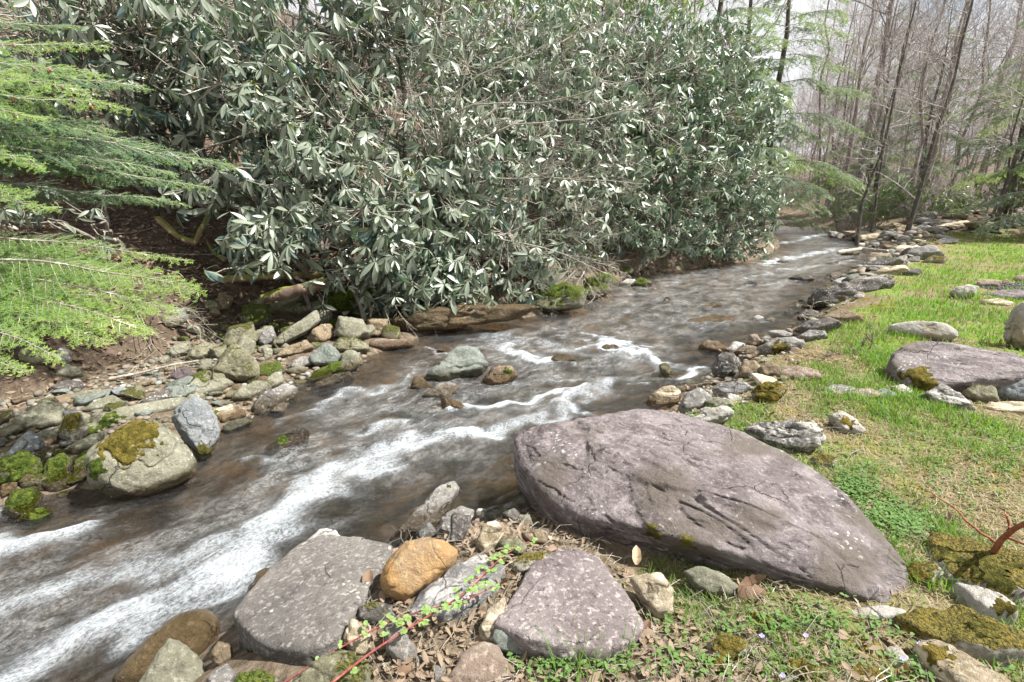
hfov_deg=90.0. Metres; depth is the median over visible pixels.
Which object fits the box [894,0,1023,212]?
bare tree
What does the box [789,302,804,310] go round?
rock
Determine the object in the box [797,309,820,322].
rock
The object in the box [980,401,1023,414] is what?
rock
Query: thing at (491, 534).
rock
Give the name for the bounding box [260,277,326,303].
broken log
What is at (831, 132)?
bare tree
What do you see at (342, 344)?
rock
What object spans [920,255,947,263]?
rock
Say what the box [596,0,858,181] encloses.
bare tree
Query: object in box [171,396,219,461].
rock
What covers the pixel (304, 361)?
rock
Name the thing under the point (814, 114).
bare tree
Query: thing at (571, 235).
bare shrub
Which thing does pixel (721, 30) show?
bare tree
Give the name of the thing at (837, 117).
bare tree
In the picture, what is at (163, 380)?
cobble
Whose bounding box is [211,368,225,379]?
rock
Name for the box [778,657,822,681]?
moss cushion
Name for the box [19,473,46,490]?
flat stone
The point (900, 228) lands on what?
bank rock
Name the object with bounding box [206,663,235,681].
rock
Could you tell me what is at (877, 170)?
hemlock tree
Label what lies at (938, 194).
brush shrub
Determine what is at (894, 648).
rock
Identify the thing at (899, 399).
grass
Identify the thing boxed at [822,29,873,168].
bare tree
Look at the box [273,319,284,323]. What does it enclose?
cobble
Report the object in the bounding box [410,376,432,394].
rock
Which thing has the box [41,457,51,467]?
flat stone
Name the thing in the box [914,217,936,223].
bank rock
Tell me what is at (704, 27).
bare tree
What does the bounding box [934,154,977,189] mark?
brush shrub
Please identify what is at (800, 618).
grass tuft
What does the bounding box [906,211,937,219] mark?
bank rock
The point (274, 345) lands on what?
bank boulder
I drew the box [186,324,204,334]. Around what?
bank boulder
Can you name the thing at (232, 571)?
water
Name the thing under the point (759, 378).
bank rock
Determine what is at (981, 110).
bare tree
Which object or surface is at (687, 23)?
bare tree
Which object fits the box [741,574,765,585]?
dry leaf
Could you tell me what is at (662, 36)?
bare tree
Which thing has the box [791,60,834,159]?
bare tree
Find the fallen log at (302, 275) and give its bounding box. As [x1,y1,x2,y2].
[206,271,323,282]
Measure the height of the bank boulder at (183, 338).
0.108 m
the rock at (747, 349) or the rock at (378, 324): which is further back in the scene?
the rock at (378, 324)
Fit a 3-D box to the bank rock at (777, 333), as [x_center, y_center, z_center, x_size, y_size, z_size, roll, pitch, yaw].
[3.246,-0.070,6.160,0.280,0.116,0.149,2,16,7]
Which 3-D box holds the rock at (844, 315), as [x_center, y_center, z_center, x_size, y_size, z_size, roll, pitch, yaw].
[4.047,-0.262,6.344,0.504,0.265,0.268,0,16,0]
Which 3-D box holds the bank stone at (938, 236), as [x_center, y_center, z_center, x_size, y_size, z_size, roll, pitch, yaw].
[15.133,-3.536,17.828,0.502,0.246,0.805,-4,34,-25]
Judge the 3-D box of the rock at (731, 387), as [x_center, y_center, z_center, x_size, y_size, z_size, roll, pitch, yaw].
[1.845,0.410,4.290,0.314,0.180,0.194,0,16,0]
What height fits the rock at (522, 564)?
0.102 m
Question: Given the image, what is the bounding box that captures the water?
[0,219,873,681]
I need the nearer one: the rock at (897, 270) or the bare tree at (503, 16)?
the rock at (897, 270)
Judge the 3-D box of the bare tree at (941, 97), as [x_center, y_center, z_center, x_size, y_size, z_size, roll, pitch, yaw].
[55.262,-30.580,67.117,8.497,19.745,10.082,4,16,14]
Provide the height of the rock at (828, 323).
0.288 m
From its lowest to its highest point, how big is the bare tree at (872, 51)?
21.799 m
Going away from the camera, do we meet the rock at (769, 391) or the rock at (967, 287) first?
the rock at (769, 391)
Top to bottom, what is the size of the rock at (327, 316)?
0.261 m
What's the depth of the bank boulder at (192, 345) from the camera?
6.04 m
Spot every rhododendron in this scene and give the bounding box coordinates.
[0,0,264,212]
[0,186,126,260]
[1,9,373,160]
[136,0,462,249]
[157,127,453,321]
[355,86,570,317]
[357,0,714,168]
[393,0,668,275]
[516,0,768,268]
[658,8,793,261]
[820,182,879,231]
[853,167,933,226]
[920,175,985,213]
[973,172,1023,217]
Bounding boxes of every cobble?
[91,409,102,412]
[111,386,125,395]
[134,360,143,363]
[158,367,169,371]
[158,378,166,383]
[159,355,169,363]
[196,334,205,338]
[220,323,228,330]
[223,387,231,393]
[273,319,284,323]
[382,662,393,666]
[415,655,421,662]
[423,643,431,649]
[433,662,444,680]
[640,271,648,277]
[655,270,664,277]
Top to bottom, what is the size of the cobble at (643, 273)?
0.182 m
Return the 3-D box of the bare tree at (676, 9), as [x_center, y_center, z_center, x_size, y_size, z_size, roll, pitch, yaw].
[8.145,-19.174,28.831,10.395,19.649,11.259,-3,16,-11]
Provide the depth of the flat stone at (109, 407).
4.49 m
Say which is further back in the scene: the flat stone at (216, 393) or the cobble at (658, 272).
the cobble at (658, 272)
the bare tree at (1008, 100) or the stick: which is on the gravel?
the stick
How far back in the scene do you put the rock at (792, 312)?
8.67 m
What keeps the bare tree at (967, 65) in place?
on the ground at (240, 660)
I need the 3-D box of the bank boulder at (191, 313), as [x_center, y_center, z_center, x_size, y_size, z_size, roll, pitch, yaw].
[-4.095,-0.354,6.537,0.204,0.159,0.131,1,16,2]
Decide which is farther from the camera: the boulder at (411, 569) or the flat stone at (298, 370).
the flat stone at (298, 370)
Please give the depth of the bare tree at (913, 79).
32.30 m
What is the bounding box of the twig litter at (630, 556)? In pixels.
[0,32,1023,681]
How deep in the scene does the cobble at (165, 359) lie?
5.64 m
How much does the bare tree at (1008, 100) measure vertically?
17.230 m
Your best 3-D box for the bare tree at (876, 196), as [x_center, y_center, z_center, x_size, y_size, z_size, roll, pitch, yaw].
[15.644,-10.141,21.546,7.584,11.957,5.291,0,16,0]
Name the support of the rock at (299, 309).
on the ground at (240, 660)
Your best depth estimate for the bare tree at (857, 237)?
19.88 m
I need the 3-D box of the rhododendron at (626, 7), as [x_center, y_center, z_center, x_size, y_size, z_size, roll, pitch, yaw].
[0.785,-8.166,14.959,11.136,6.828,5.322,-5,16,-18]
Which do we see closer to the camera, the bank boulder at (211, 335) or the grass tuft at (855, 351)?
the grass tuft at (855, 351)
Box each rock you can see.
[0,450,43,485]
[4,487,43,519]
[7,401,68,432]
[7,430,44,455]
[15,507,53,523]
[17,474,34,483]
[18,343,53,364]
[39,397,186,439]
[39,447,55,452]
[41,452,71,491]
[48,380,83,391]
[51,393,73,404]
[53,347,71,363]
[56,364,85,377]
[59,412,88,439]
[67,432,104,454]
[70,389,101,398]
[72,454,86,482]
[82,395,125,412]
[84,419,196,500]
[138,388,172,403]
[164,343,191,358]
[165,384,197,397]
[169,308,187,322]
[169,366,194,379]
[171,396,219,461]
[185,342,213,360]
[192,370,210,382]
[197,378,233,395]
[198,358,212,370]
[204,300,220,310]
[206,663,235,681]
[209,641,233,665]
[211,342,259,383]
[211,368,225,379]
[213,404,236,422]
[221,418,252,433]
[223,322,257,346]
[230,380,271,401]
[230,408,246,420]
[234,669,278,681]
[240,304,273,328]
[248,567,270,591]
[251,383,298,416]
[258,326,275,345]
[259,361,284,375]
[263,426,309,458]
[266,371,283,388]
[270,402,288,414]
[271,283,320,313]
[271,310,320,347]
[274,341,314,358]
[280,300,323,315]
[287,356,311,367]
[292,649,374,681]
[306,361,345,386]
[308,528,339,539]
[309,343,340,366]
[311,371,353,396]
[318,310,332,323]
[323,282,393,317]
[333,337,369,353]
[333,525,352,533]
[334,316,368,337]
[340,350,359,371]
[342,618,375,655]
[357,601,396,624]
[366,319,387,336]
[368,338,414,350]
[383,622,417,664]
[387,481,459,543]
[390,302,539,331]
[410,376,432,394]
[416,522,436,538]
[422,382,459,401]
[423,345,488,386]
[436,347,449,354]
[436,506,473,536]
[440,397,472,418]
[448,641,514,681]
[449,512,470,543]
[476,521,504,553]
[479,598,506,643]
[483,365,517,386]
[493,629,522,655]
[508,551,551,574]
[531,281,587,313]
[547,354,578,366]
[582,272,618,300]
[600,344,621,354]
[619,279,634,287]
[622,265,633,277]
[629,572,673,618]
[630,277,652,290]
[646,385,680,409]
[659,363,673,380]
[659,406,668,410]
[674,375,694,384]
[678,388,711,413]
[683,566,737,597]
[686,314,734,332]
[695,405,733,423]
[698,302,721,311]
[698,340,729,356]
[704,397,734,406]
[705,389,716,396]
[706,632,747,661]
[711,352,740,378]
[712,381,753,397]
[727,393,741,399]
[728,341,744,352]
[733,345,759,356]
[739,360,759,377]
[741,395,750,399]
[743,281,757,286]
[746,334,761,345]
[751,373,776,384]
[751,381,786,403]
[752,315,762,321]
[757,361,782,377]
[758,337,805,355]
[763,317,776,323]
[769,330,792,337]
[776,259,787,263]
[779,366,820,380]
[783,310,799,317]
[788,274,814,283]
[788,347,799,353]
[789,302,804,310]
[793,317,842,332]
[796,330,827,340]
[797,299,806,303]
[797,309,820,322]
[804,304,820,309]
[806,278,894,308]
[809,452,836,467]
[819,309,863,323]
[827,231,845,239]
[828,411,865,434]
[830,272,843,279]
[830,277,845,285]
[841,251,859,257]
[841,274,859,281]
[846,265,859,268]
[849,275,866,281]
[849,605,905,620]
[850,231,868,240]
[850,253,889,262]
[853,293,864,298]
[854,276,888,280]
[859,232,879,241]
[859,272,878,276]
[864,265,888,271]
[865,257,904,271]
[873,265,909,274]
[878,242,897,248]
[885,644,911,670]
[891,222,903,227]
[893,225,913,230]
[893,604,1023,668]
[895,245,913,249]
[899,247,912,255]
[901,268,922,275]
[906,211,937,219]
[906,245,944,259]
[907,561,943,588]
[912,239,925,242]
[912,639,1009,681]
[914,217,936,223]
[919,383,975,410]
[920,226,948,232]
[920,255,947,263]
[922,532,1023,607]
[941,213,968,220]
[941,220,969,227]
[949,284,978,298]
[950,583,1017,625]
[961,384,998,403]
[963,221,993,229]
[972,208,1007,213]
[975,279,1001,286]
[979,228,1002,233]
[979,298,1013,305]
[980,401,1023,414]
[984,289,1023,299]
[1002,279,1013,283]
[1010,274,1023,281]
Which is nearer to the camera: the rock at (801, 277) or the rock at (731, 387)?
the rock at (731, 387)
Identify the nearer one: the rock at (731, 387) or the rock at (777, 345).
the rock at (731, 387)
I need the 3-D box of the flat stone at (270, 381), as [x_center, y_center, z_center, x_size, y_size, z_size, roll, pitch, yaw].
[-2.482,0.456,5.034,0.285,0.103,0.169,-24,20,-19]
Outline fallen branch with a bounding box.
[837,247,888,253]
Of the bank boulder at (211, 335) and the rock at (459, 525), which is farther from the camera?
the bank boulder at (211, 335)
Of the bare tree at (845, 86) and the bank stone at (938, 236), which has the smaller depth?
the bank stone at (938, 236)
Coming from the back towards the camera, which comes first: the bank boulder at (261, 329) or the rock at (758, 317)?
the rock at (758, 317)
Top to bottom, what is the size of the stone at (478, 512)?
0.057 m
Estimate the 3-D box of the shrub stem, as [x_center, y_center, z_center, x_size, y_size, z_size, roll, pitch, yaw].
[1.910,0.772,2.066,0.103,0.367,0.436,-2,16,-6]
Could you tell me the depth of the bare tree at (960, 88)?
68.36 m
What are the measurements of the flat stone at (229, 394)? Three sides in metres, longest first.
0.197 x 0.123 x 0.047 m
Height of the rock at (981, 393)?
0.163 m
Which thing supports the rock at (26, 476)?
on the ground at (240, 660)
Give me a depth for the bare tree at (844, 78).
41.45 m
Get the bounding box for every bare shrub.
[120,287,230,379]
[292,0,734,324]
[367,288,440,340]
[452,122,628,322]
[534,246,635,341]
[680,346,765,388]
[799,297,865,317]
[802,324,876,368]
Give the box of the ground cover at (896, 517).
[505,372,1023,681]
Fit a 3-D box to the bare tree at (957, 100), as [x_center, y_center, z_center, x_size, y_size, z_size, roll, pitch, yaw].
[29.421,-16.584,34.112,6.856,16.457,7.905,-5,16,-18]
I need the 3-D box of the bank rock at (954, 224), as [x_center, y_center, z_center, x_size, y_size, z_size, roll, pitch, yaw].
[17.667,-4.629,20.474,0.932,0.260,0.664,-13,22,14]
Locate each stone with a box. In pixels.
[0,409,13,424]
[0,424,23,437]
[0,437,8,441]
[0,448,9,458]
[0,482,17,495]
[10,395,33,403]
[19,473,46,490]
[34,451,45,458]
[37,397,53,403]
[37,425,60,435]
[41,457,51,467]
[44,435,58,446]
[51,388,69,393]
[51,449,67,456]
[56,490,69,497]
[58,439,79,447]
[63,408,82,416]
[65,473,80,484]
[72,450,87,464]
[74,392,106,405]
[102,389,111,396]
[104,401,126,411]
[119,385,145,398]
[134,408,155,415]
[136,380,153,386]
[165,376,192,387]
[186,378,204,398]
[209,391,223,395]
[210,400,223,406]
[225,390,235,397]
[231,384,240,389]
[246,378,257,383]
[258,375,268,380]
[265,379,273,384]
[286,366,306,374]
[292,380,306,385]
[471,518,479,526]
[475,508,485,517]
[488,505,504,514]
[497,536,526,553]
[502,508,521,523]
[518,514,533,526]
[521,529,547,544]
[780,375,788,381]
[788,360,800,363]
[815,601,826,611]
[825,384,854,394]
[833,239,845,244]
[852,388,881,398]
[877,388,895,398]
[881,231,889,236]
[890,384,911,393]
[906,256,920,261]
[917,242,930,245]
[928,222,940,225]
[934,234,958,240]
[936,237,957,243]
[937,219,955,223]
[981,216,1005,224]
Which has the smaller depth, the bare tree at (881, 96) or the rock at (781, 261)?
the rock at (781, 261)
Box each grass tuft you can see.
[529,608,614,681]
[590,608,664,681]
[788,604,818,631]
[796,377,833,395]
[889,554,963,597]
[940,285,1001,299]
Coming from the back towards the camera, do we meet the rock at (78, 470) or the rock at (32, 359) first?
the rock at (32, 359)
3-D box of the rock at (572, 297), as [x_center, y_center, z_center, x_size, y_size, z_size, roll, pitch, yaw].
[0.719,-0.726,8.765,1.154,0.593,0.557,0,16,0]
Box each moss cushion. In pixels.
[703,655,726,672]
[748,612,777,628]
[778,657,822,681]
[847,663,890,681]
[896,626,920,640]
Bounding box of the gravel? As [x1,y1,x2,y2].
[0,222,931,606]
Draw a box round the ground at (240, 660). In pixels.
[0,0,1023,681]
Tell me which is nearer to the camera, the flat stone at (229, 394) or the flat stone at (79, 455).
the flat stone at (79, 455)
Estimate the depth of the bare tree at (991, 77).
32.90 m
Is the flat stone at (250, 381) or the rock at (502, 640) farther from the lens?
the flat stone at (250, 381)
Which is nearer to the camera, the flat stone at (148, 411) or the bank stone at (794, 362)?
the flat stone at (148, 411)
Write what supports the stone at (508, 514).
on the ground at (240, 660)
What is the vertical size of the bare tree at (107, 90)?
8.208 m
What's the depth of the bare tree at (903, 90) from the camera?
60.32 m
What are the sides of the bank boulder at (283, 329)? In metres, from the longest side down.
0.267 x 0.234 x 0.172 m
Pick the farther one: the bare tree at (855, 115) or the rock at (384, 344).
the bare tree at (855, 115)
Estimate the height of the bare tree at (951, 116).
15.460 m
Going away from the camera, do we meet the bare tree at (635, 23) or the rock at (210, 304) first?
the rock at (210, 304)
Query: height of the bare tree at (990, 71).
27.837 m
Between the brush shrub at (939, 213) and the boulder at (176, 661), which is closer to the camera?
the boulder at (176, 661)
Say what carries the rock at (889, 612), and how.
on the ground at (240, 660)
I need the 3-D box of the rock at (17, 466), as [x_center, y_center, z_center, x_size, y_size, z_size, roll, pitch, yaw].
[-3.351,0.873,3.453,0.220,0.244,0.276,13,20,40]
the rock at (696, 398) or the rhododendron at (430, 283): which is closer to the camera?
the rock at (696, 398)
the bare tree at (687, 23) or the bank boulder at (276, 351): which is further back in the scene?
the bare tree at (687, 23)
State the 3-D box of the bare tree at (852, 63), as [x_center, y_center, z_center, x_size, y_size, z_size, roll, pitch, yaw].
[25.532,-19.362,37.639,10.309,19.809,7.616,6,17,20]
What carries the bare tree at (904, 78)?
on the ground at (240, 660)
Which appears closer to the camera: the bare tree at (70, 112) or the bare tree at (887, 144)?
the bare tree at (70, 112)
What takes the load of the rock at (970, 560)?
on the ground at (240, 660)
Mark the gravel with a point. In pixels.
(910, 236)
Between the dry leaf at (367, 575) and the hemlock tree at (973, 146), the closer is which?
the dry leaf at (367, 575)
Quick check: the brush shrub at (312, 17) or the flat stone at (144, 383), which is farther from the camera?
the brush shrub at (312, 17)
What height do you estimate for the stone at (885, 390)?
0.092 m
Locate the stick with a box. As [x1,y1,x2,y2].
[108,360,199,379]
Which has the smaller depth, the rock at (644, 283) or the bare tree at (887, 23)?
the rock at (644, 283)
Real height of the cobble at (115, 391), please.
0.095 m
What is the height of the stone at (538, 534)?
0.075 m
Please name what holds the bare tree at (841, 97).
on the ground at (240, 660)
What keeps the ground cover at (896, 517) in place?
on the ground at (240, 660)
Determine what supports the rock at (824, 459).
on the ground at (240, 660)
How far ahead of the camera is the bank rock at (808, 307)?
9.17 m
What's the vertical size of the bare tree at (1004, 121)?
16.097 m
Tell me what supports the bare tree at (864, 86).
on the ground at (240, 660)
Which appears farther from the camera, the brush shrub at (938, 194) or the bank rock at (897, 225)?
the brush shrub at (938, 194)
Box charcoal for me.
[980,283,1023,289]
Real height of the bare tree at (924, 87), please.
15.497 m
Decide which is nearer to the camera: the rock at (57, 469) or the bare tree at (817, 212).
the rock at (57, 469)
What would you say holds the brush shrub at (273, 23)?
on the ground at (240, 660)
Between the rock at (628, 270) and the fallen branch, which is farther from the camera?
the fallen branch
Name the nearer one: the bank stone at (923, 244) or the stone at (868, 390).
the stone at (868, 390)
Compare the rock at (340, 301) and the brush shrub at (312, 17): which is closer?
the rock at (340, 301)
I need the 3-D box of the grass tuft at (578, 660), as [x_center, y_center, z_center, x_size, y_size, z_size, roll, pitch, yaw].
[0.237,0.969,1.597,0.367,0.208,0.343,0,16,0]
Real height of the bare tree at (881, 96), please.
13.921 m
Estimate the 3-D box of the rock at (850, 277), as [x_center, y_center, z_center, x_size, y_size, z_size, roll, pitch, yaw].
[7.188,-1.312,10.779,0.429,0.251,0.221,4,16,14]
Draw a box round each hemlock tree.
[0,19,239,376]
[645,0,813,212]
[708,0,872,226]
[744,122,836,233]
[786,27,874,209]
[805,2,935,208]
[836,84,910,221]
[851,0,981,202]
[943,21,1023,215]
[946,137,1023,242]
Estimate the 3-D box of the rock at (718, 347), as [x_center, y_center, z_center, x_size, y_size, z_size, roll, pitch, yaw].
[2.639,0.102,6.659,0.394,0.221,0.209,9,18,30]
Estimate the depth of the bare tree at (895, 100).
33.08 m
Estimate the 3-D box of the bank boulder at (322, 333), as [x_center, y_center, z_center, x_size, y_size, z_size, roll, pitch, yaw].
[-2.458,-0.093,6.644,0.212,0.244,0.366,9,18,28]
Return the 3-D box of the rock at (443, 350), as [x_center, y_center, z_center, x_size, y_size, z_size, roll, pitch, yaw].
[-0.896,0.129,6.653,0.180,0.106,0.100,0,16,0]
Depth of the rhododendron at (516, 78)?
10.05 m
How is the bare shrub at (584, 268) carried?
on the ground at (240, 660)
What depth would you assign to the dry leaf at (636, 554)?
2.13 m
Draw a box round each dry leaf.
[362,569,372,586]
[394,663,419,679]
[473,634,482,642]
[632,545,641,564]
[642,619,650,637]
[737,584,767,603]
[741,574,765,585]
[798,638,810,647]
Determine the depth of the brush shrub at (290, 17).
20.80 m
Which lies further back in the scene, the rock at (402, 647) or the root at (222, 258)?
the root at (222, 258)
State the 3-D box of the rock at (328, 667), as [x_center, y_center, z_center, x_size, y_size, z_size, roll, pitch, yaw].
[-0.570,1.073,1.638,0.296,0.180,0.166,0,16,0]
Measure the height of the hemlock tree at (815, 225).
6.323 m
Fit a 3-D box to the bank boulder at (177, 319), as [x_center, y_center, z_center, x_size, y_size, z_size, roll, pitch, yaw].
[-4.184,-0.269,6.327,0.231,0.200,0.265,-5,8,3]
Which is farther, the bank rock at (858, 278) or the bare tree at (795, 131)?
the bare tree at (795, 131)
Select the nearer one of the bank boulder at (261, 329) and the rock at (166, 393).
the rock at (166, 393)
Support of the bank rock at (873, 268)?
on the ground at (240, 660)
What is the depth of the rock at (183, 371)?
5.20 m
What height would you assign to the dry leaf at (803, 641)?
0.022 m
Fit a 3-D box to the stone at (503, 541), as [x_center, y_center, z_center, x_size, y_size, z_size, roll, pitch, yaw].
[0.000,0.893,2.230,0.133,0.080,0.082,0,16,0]
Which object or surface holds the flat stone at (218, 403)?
on the ground at (240, 660)
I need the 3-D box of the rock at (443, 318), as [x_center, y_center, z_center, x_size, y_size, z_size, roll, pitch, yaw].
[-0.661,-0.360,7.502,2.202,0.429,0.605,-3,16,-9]
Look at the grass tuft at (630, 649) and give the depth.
1.67 m
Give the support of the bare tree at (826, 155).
on the ground at (240, 660)
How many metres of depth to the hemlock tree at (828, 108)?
43.04 m
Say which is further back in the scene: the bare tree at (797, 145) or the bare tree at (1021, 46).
the bare tree at (797, 145)
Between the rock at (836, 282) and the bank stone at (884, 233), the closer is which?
the rock at (836, 282)
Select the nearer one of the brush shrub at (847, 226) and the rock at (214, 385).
the rock at (214, 385)
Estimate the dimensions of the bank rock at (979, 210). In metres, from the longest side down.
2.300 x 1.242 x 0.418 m
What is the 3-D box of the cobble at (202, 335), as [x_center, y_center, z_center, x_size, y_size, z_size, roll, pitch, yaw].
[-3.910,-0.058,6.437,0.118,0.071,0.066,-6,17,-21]
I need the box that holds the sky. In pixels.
[281,0,1023,156]
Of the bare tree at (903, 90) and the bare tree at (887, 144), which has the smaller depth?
the bare tree at (887, 144)
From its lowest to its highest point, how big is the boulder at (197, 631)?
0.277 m
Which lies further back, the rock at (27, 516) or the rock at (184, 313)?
the rock at (184, 313)
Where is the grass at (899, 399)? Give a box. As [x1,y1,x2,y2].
[621,231,1023,681]
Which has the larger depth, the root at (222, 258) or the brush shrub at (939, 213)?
the brush shrub at (939, 213)
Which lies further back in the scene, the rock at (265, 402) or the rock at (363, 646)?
the rock at (265, 402)
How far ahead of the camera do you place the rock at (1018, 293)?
7.73 m
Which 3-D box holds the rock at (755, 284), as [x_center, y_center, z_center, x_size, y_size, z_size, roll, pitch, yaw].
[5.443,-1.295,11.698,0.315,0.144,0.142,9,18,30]
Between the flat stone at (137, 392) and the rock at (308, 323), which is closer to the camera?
the flat stone at (137, 392)
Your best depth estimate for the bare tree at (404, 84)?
8.44 m
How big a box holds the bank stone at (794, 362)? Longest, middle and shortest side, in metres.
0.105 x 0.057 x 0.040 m
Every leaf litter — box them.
[0,2,1021,408]
[356,304,963,681]
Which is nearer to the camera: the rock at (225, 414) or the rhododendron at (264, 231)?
the rock at (225, 414)
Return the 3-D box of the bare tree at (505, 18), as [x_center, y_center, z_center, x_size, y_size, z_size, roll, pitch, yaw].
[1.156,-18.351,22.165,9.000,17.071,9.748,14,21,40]
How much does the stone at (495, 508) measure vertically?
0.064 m
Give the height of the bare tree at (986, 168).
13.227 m
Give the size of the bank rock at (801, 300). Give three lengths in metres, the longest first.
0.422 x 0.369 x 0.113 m
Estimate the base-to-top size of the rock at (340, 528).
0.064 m
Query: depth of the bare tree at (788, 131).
71.51 m
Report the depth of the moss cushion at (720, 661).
1.68 m
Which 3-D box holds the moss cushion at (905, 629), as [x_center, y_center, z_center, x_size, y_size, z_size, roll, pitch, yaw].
[1.426,1.026,1.815,0.160,0.050,0.112,0,16,0]
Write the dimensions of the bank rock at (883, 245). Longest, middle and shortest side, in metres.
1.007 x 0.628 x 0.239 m
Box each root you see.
[155,204,217,245]
[204,237,226,262]
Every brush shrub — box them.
[208,0,313,54]
[260,0,317,41]
[280,2,354,45]
[310,67,429,167]
[359,61,427,104]
[806,189,837,214]
[809,179,855,228]
[822,165,849,209]
[826,206,863,229]
[833,193,891,229]
[878,173,970,214]
[879,188,940,222]
[887,159,940,210]
[907,163,994,214]
[928,159,984,211]
[930,181,954,211]
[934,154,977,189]
[941,168,1001,213]
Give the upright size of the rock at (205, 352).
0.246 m
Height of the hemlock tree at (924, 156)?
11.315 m
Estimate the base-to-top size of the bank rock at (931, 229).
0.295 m
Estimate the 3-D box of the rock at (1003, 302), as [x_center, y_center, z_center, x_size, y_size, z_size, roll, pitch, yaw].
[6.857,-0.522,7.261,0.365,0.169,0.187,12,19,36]
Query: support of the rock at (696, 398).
on the ground at (240, 660)
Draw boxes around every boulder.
[112,609,220,681]
[139,638,204,681]
[160,312,183,327]
[173,341,195,346]
[177,336,189,341]
[186,307,199,318]
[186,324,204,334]
[208,330,216,338]
[209,308,221,316]
[209,346,225,357]
[216,292,233,309]
[218,333,224,341]
[233,534,392,665]
[236,334,255,354]
[249,293,271,308]
[256,325,273,337]
[257,345,271,352]
[262,347,272,359]
[269,322,278,331]
[272,339,281,347]
[273,348,281,354]
[279,325,291,333]
[280,323,290,327]
[307,324,333,341]
[311,342,321,348]
[326,319,336,326]
[358,325,374,339]
[371,312,393,320]
[380,537,457,600]
[381,324,400,338]
[407,554,505,623]
[494,548,643,665]
[513,409,910,602]
[744,419,825,452]
[884,341,1023,392]
[888,321,957,341]
[996,379,1023,400]
[1003,301,1023,349]
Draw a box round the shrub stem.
[930,491,1023,553]
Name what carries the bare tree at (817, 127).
on the ground at (240, 660)
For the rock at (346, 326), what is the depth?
6.61 m
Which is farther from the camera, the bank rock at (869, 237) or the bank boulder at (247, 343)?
the bank rock at (869, 237)
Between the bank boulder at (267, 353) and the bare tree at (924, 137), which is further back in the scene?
the bare tree at (924, 137)
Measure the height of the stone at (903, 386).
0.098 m
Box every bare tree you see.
[20,0,126,151]
[34,0,82,151]
[54,7,149,224]
[278,0,509,215]
[297,0,317,184]
[394,5,418,248]
[449,1,525,107]
[461,1,605,97]
[523,0,728,133]
[554,1,571,182]
[581,0,754,86]
[585,0,767,145]
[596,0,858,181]
[598,0,692,133]
[622,0,803,156]
[635,0,748,116]
[661,0,753,181]
[692,0,803,212]
[750,0,919,217]
[756,0,900,211]
[764,75,827,195]
[773,48,838,207]
[776,83,817,194]
[779,75,834,193]
[780,0,970,232]
[781,31,843,191]
[782,26,860,178]
[783,53,842,187]
[783,85,824,206]
[785,0,1020,222]
[785,52,851,190]
[786,0,881,182]
[786,0,929,148]
[790,44,845,182]
[791,0,1023,216]
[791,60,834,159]
[792,0,888,204]
[792,0,938,207]
[793,0,922,193]
[795,85,838,175]
[798,0,968,247]
[799,70,832,191]
[801,13,883,191]
[802,19,904,163]
[807,0,1017,199]
[810,61,857,179]
[811,74,864,191]
[816,0,984,217]
[819,0,952,140]
[821,0,980,217]
[822,0,970,184]
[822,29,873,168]
[825,0,992,172]
[826,46,918,174]
[827,22,890,174]
[829,5,928,163]
[830,0,1023,233]
[833,6,941,201]
[837,0,934,134]
[846,0,1015,137]
[850,0,984,216]
[853,4,933,171]
[854,0,940,140]
[858,14,949,176]
[865,44,939,185]
[865,71,937,172]
[886,1,1001,188]
[887,70,959,175]
[888,0,944,164]
[889,0,1023,212]
[890,0,1021,211]
[890,1,1023,207]
[893,32,947,175]
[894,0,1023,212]
[896,21,966,177]
[897,1,999,185]
[898,1,968,176]
[902,1,1022,175]
[904,1,1018,182]
[904,48,958,171]
[907,56,987,182]
[908,38,981,183]
[912,19,1023,208]
[913,29,962,169]
[914,0,1021,210]
[930,0,1023,196]
[931,0,1023,166]
[931,5,1000,179]
[938,59,989,185]
[939,0,1022,208]
[939,1,1023,221]
[941,0,1023,205]
[941,5,1023,191]
[944,0,1006,164]
[949,6,1023,197]
[950,15,1023,213]
[951,41,1022,184]
[954,7,1023,163]
[954,35,1000,178]
[955,2,1023,230]
[958,0,1023,206]
[960,1,1023,228]
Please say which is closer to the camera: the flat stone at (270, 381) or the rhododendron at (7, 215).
the flat stone at (270, 381)
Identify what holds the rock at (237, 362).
on the ground at (240, 660)
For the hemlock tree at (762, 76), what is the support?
on the ground at (240, 660)
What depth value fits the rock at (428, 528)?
2.86 m
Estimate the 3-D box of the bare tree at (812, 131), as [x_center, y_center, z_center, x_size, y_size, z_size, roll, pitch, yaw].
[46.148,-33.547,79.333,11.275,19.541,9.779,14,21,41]
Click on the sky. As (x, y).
(801, 7)
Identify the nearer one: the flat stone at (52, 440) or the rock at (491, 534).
the rock at (491, 534)
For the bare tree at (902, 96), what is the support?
on the ground at (240, 660)
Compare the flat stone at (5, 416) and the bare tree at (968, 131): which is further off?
the bare tree at (968, 131)
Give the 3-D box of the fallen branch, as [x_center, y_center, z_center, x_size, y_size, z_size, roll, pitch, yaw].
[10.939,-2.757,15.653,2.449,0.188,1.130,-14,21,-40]
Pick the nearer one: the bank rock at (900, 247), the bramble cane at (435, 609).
the bramble cane at (435, 609)
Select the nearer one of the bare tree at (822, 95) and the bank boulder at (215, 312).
the bank boulder at (215, 312)
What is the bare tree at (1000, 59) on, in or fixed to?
on the ground at (240, 660)
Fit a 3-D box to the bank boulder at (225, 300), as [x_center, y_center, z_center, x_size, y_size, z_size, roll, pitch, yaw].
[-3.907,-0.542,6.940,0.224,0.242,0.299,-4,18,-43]
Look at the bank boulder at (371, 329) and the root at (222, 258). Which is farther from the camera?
the root at (222, 258)
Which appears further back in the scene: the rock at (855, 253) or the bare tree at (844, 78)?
the bare tree at (844, 78)
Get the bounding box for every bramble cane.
[284,581,499,681]
[331,537,537,681]
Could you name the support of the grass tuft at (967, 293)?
on the ground at (240, 660)

